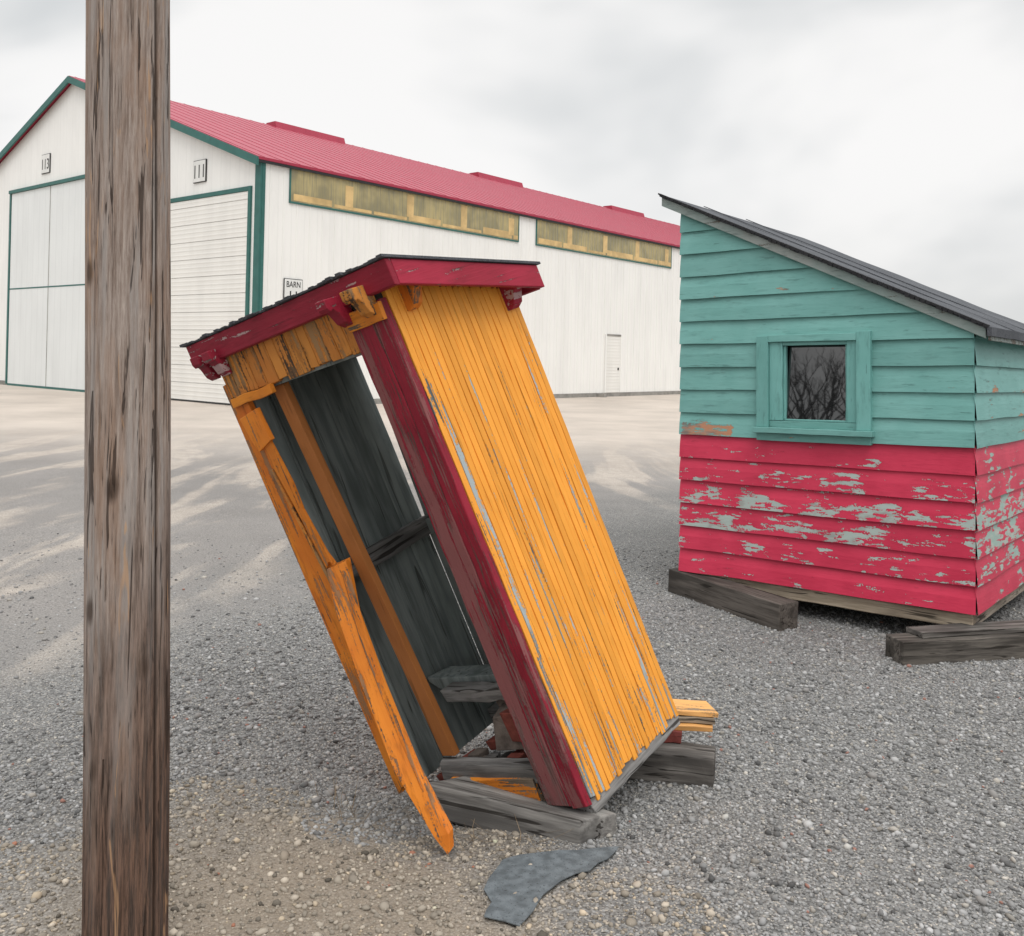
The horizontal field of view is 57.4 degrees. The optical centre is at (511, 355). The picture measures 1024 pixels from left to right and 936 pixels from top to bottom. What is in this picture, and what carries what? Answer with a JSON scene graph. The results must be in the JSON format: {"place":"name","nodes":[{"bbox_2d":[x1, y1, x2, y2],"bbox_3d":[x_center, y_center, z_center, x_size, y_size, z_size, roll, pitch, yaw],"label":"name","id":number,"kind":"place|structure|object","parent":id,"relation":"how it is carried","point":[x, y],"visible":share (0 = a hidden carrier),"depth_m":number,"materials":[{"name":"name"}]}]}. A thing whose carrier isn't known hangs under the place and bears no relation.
{"place":"outdoors","nodes":[
{"label":"outdoors","id":0,"kind":"place"},
{"bbox_2d":[0,384,1023,935],"bbox_3d":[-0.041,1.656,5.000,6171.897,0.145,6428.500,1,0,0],"label":"ground","id":1,"kind":"structure","parent":0,"point":[626,450],"depth_m":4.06,"materials":[{"name":"grey gravel"}]},
{"bbox_2d":[81,0,170,935],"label":"utility pole","id":2,"kind":"object","parent":1,"relation":"on","point":[126,674],"visible":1,"depth_m":2.37,"materials":[{"name":"brown wood"}]},
{"bbox_2d":[0,76,680,405],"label":"metal barn","id":3,"kind":"structure","parent":1,"relation":"on","point":[267,214],"depth_m":33.13,"materials":[{"name":"white metal"}]},
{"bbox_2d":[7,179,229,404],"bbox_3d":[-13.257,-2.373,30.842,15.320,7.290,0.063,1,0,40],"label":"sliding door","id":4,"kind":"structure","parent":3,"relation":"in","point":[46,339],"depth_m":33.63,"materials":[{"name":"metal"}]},
{"bbox_2d":[171,191,247,403],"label":"garage doors","id":5,"kind":"structure","parent":3,"relation":"in","point":[217,309],"depth_m":27.30,"materials":[{"name":"white metal"}]},
{"bbox_2d":[289,168,671,268],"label":"clerestory windows","id":6,"kind":"structure","parent":3,"relation":"in","point":[305,188],"depth_m":31.41,"materials":[{"name":"yellow glass"}]},
{"bbox_2d":[597,334,621,396],"bbox_3d":[4.169,0.403,38.849,0.379,2.600,1.797,1,0,37],"label":"side door","id":7,"kind":"structure","parent":3,"relation":"in","point":[613,342],"depth_m":39.12,"materials":[{"name":"white metal"}]},
{"bbox_2d":[179,254,679,853],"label":"leaning outhouse","id":8,"kind":"structure","parent":1,"relation":"on","point":[565,686],"depth_m":3.27,"materials":[{"name":"yellow paint"}]},
{"bbox_2d":[429,776,615,843],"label":"timber beam","id":9,"kind":"structure","parent":1,"relation":"on","point":[466,800],"depth_m":3.21,"materials":[{"name":"grey wood"}]},
{"bbox_2d":[484,846,618,926],"bbox_3d":[0.079,1.597,2.898,0.259,0.016,0.587,1,0,38],"label":"roofing scrap","id":10,"kind":"object","parent":1,"relation":"on","point":[542,874],"visible":1,"depth_m":2.86,"materials":[{"name":"grey metal"}]},
{"bbox_2d":[629,742,715,786],"bbox_3d":[0.614,1.579,3.634,0.345,0.119,0.146,1,0,12],"label":"timber block","id":11,"kind":"object","parent":1,"relation":"on","point":[686,763],"depth_m":3.57,"materials":[{"name":"wood"}]},
{"bbox_2d":[663,730,681,743],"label":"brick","id":12,"kind":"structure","parent":11,"relation":"on","point":[674,736],"depth_m":3.67,"materials":[{"name":"red brick"}]},
{"bbox_2d":[674,722,712,731],"bbox_3d":[0.599,1.459,3.752,0.418,0.024,0.155,1,0,7],"label":"yellow board","id":13,"kind":"object","parent":12,"relation":"on","point":[683,726],"visible":0.17,"depth_m":3.67,"materials":[{"name":"wood"}]},
{"bbox_2d":[678,715,714,724],"bbox_3d":[0.598,1.438,3.769,0.418,0.023,0.143,1,0,6],"label":"yellow board","id":14,"kind":"object","parent":13,"relation":"on","point":[696,719],"visible":0.2,"depth_m":3.69,"materials":[{"name":"brown wood"}]},
{"bbox_2d":[673,699,717,717],"bbox_3d":[0.606,1.417,3.786,0.434,0.023,0.136,1,0,5],"label":"yellow board","id":15,"kind":"object","parent":14,"relation":"on","point":[695,708],"visible":0.48,"depth_m":3.74,"materials":[{"name":"yellow wood"}]},
{"bbox_2d":[668,568,797,630],"bbox_3d":[1.406,1.572,6.070,0.167,0.189,1.037,1,0,-30],"label":"timber block","id":16,"kind":"object","parent":1,"relation":"on","point":[767,609],"depth_m":5.91,"materials":[{"name":"wood"}]},
{"bbox_2d":[658,193,1023,624],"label":"clapboard shed","id":17,"kind":"structure","parent":1,"relation":"on","point":[851,430],"depth_m":5.79,"materials":[{"name":"pink paint"}]},
{"bbox_2d":[752,331,874,444],"bbox_3d":[1.875,0.198,5.824,0.769,0.707,0.108,1,0,40],"label":"window frame","id":18,"kind":"structure","parent":17,"relation":"in","point":[771,350],"depth_m":5.81,"materials":[{"name":"teal paint"}]},
{"bbox_2d":[787,345,845,420],"bbox_3d":[1.912,0.167,5.866,0.421,0.492,0.045,1,0,40],"label":"window glass","id":19,"kind":"structure","parent":17,"relation":"in","point":[816,374],"depth_m":5.87,"materials":[{"name":"black glass"}]},
{"bbox_2d":[885,632,1023,665],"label":"timber block","id":20,"kind":"object","parent":1,"relation":"on","point":[903,649],"depth_m":5.07,"materials":[{"name":"wood"}]},
{"bbox_2d":[906,620,1023,638],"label":"timber plank","id":21,"kind":"object","parent":20,"relation":"on","point":[963,629],"visible":0.99,"depth_m":5.18,"materials":[{"name":"wood"}]},
{"bbox_2d":[0,0,1023,322],"label":"sky","id":22,"kind":"structure","parent":0,"point":[888,135],"materials":[{"name":"white"}]}
]}

